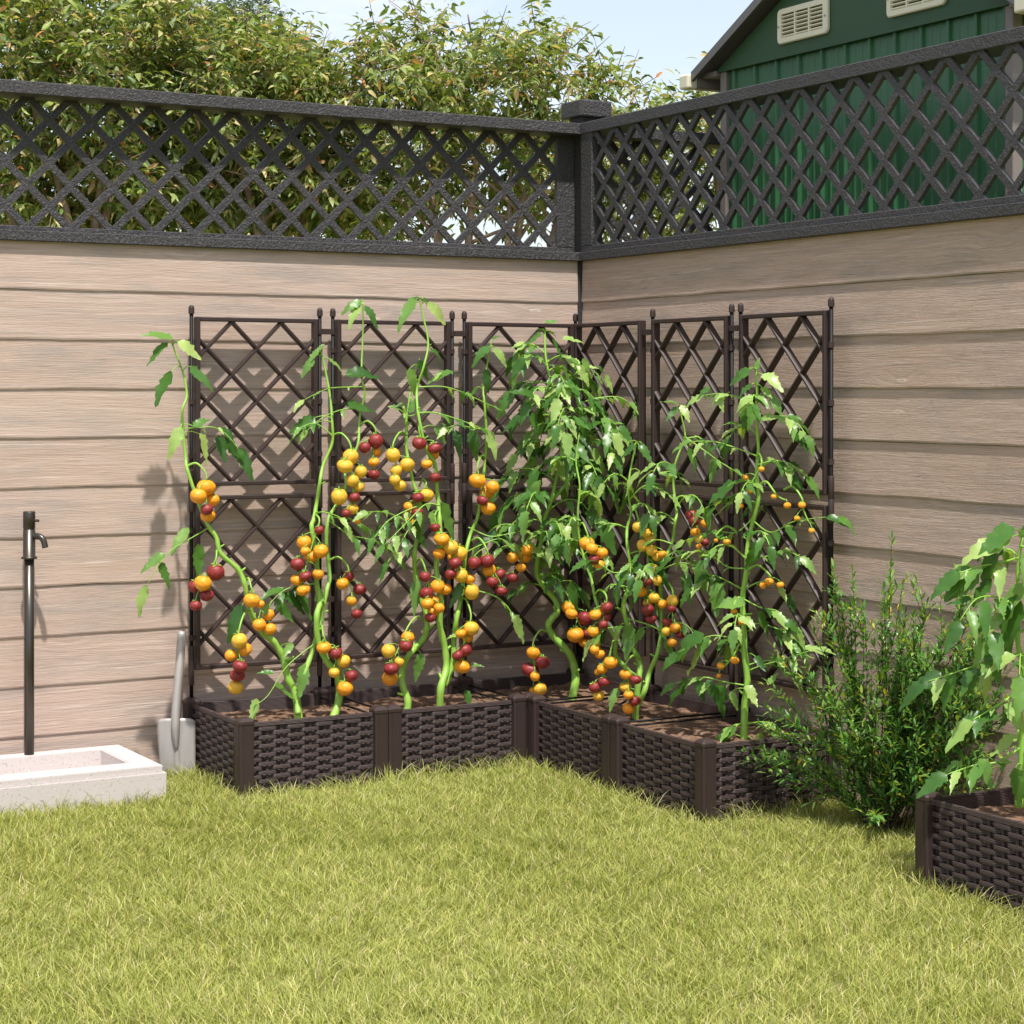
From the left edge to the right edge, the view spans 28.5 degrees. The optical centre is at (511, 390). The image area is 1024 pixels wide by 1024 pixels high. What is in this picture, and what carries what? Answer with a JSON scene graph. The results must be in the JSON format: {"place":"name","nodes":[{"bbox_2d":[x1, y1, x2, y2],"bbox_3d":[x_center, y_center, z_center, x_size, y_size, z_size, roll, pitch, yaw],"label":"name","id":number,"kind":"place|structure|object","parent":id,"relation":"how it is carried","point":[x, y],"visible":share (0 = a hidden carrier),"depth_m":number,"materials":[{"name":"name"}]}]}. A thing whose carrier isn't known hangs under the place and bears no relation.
{"place":"outdoors","nodes":[
{"label":"outdoors","id":0,"kind":"place"},
{"bbox_2d":[0,0,752,246],"label":"sky","id":1,"kind":"structure","parent":0,"point":[665,33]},
{"bbox_2d":[0,750,1023,1023],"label":"ground","id":2,"kind":"structure","parent":0,"point":[834,983],"depth_m":3.78,"materials":[{"name":"green plant"}]},
{"bbox_2d":[0,745,165,817],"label":"stone basin","id":3,"kind":"object","parent":2,"relation":"on","point":[115,772],"visible":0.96,"depth_m":5.03,"materials":[{"name":"stone"}]},
{"bbox_2d":[21,511,47,754],"bbox_3d":[-1.235,0.629,5.231,0.075,0.631,0.041,0,0,6],"label":"standpipe tap","id":4,"kind":"object","parent":3,"relation":"on","point":[30,535],"visible":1,"depth_m":5.22,"materials":[{"name":"brown metal"}]},
{"bbox_2d":[0,0,254,234],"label":"broadleaf tree","id":5,"kind":"object","parent":2,"relation":"on","point":[75,45],"visible":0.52,"depth_m":7.76,"materials":[{"name":"green plant"}]},
{"bbox_2d":[157,631,195,775],"bbox_3d":[-0.899,0.848,5.412,0.093,0.401,0.071,0,0,-30],"label":"shovel","id":6,"kind":"object","parent":2,"relation":"on","point":[176,739],"visible":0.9,"depth_m":5.40,"materials":[{"name":"metal"}]},
{"bbox_2d":[132,0,309,166],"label":"slender tree","id":7,"kind":"object","parent":2,"relation":"on","point":[230,5],"visible":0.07,"depth_m":11.43,"materials":[{"name":"green plant"}]},
{"bbox_2d":[113,0,427,240],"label":"broadleaf tree","id":8,"kind":"object","parent":2,"relation":"on","point":[279,63],"visible":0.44,"depth_m":8.07,"materials":[{"name":"green plant"}]},
{"bbox_2d":[182,305,388,797],"bbox_3d":[-0.599,0.402,5.410,0.448,1.267,0.422,0,0,-30],"label":"planter box","id":9,"kind":"object","parent":2,"relation":"on","point":[275,741],"visible":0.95,"depth_m":5.47,"materials":[{"name":"brown plastic"}]},
{"bbox_2d":[135,299,404,719],"bbox_3d":[-0.641,0.320,5.385,0.738,1.144,0.167,0,0,-26],"label":"tomato plant","id":10,"kind":"object","parent":9,"relation":"on","point":[204,491],"visible":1,"depth_m":5.35,"materials":[{"name":"green plant"}]},
{"bbox_2d":[288,344,366,715],"bbox_3d":[-0.496,0.381,5.441,0.224,1.017,0.139,0,0,-30],"label":"tomato plant","id":11,"kind":"object","parent":9,"relation":"on","point":[339,496],"visible":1,"depth_m":5.42,"materials":[{"name":"green plant"}]},
{"bbox_2d":[0,79,580,763],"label":"board fence","id":12,"kind":"object","parent":2,"relation":"on","point":[94,477],"visible":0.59,"depth_m":5.57,"materials":[{"name":"beige wood"}]},
{"bbox_2d":[326,308,525,779],"bbox_3d":[-0.234,0.402,5.617,0.448,1.267,0.422,0,0,-30],"label":"planter box","id":13,"kind":"object","parent":2,"relation":"on","point":[426,729],"visible":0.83,"depth_m":5.68,"materials":[{"name":"brown plastic"}]},
{"bbox_2d":[352,359,451,708],"bbox_3d":[-0.297,0.402,5.501,0.158,0.981,0.287,0,0,43],"label":"tomato plant","id":14,"kind":"object","parent":13,"relation":"on","point":[426,597],"visible":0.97,"depth_m":5.52,"materials":[{"name":"green plant"}]},
{"bbox_2d":[375,296,535,705],"bbox_3d":[-0.172,0.315,5.578,0.504,1.153,0.156,0,0,-30],"label":"tomato plant","id":15,"kind":"object","parent":13,"relation":"on","point":[452,548],"visible":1,"depth_m":5.58,"materials":[{"name":"green plant"}]},
{"bbox_2d":[311,0,666,246],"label":"broadleaf tree","id":16,"kind":"object","parent":2,"relation":"on","point":[427,79],"visible":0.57,"depth_m":7.96,"materials":[{"name":"green plant"}]},
{"bbox_2d":[458,311,650,759],"bbox_3d":[0.120,0.402,5.818,0.422,1.267,0.422,0,0,-30],"label":"planter box","id":17,"kind":"object","parent":2,"relation":"on","point":[558,685],"visible":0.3,"depth_m":5.91,"materials":[{"name":"brown plastic"}]},
{"bbox_2d":[472,319,638,699],"bbox_3d":[0.145,0.345,5.747,0.471,1.094,0.318,0,0,-30],"label":"tomato plant","id":18,"kind":"object","parent":17,"relation":"on","point":[554,426],"visible":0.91,"depth_m":5.70,"materials":[{"name":"green plant"}]},
{"bbox_2d":[561,99,611,667],"bbox_3d":[0.227,0.069,6.210,0.121,1.932,0.121,0,0,-30],"label":"fence post","id":19,"kind":"object","parent":2,"relation":"on","point":[581,110],"visible":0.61,"depth_m":6.18,"materials":[{"name":"black metal"}]},
{"bbox_2d":[527,303,734,792],"bbox_3d":[0.321,0.402,5.465,0.422,1.267,0.448,0,0,-30],"label":"planter box","id":20,"kind":"object","parent":2,"relation":"on","point":[559,736],"visible":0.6,"depth_m":5.47,"materials":[{"name":"brown plastic"}]},
{"bbox_2d":[547,400,754,719],"bbox_3d":[0.362,0.465,5.362,0.585,0.876,0.235,0,0,16],"label":"tomato plant","id":21,"kind":"object","parent":20,"relation":"on","point":[598,559],"visible":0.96,"depth_m":5.36,"materials":[{"name":"green plant"}]},
{"bbox_2d":[602,129,719,293],"bbox_3d":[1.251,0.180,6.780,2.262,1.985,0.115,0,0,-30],"label":"broadleaf tree","id":22,"kind":"object","parent":2,"relation":"on","point":[656,138],"depth_m":6.33,"materials":[{"name":"green plant"}]},
{"bbox_2d":[602,51,719,243],"bbox_3d":[0.738,-0.192,8.467,1.067,2.462,1.084,0,0,7],"label":"broadleaf tree","id":23,"kind":"object","parent":2,"relation":"on","point":[656,177],"visible":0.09,"depth_m":8.35,"materials":[{"name":"green plant"}]},
{"bbox_2d":[609,297,841,824],"bbox_3d":[0.528,0.402,5.099,0.422,1.267,0.448,0,0,-30],"label":"planter box","id":24,"kind":"object","parent":2,"relation":"on","point":[700,768],"visible":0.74,"depth_m":5.04,"materials":[{"name":"brown plastic"}]},
{"bbox_2d":[655,358,854,742],"bbox_3d":[0.597,0.425,5.069,0.496,1.014,0.224,0,0,44],"label":"tomato plant","id":25,"kind":"object","parent":24,"relation":"on","point":[749,410],"visible":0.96,"depth_m":5.07,"materials":[{"name":"green plant"}]},
{"bbox_2d":[579,26,1023,820],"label":"board fence","id":26,"kind":"object","parent":2,"relation":"on","point":[929,346],"visible":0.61,"depth_m":5.01,"materials":[{"name":"beige wood"}]},
{"bbox_2d":[732,530,1021,835],"bbox_3d":[0.814,0.680,4.653,0.731,0.714,0.311,0,0,28],"label":"shrub","id":27,"kind":"object","parent":2,"relation":"on","point":[913,751],"visible":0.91,"depth_m":4.67,"materials":[{"name":"green plant"}]},
{"bbox_2d":[915,787,1023,915],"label":"planter box","id":28,"kind":"object","parent":2,"relation":"on","point":[973,840],"visible":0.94,"depth_m":4.11,"materials":[{"name":"brown wicker"}]},
{"bbox_2d":[899,521,1023,807],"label":"tomato plant","id":29,"kind":"object","parent":28,"relation":"on","point":[959,580],"visible":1,"depth_m":4.13,"materials":[{"name":"green plant"}]},
{"bbox_2d":[680,0,1023,442],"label":"garden shed","id":30,"kind":"structure","parent":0,"point":[761,41],"depth_m":5.71,"materials":[{"name":"green paint"}]}
]}

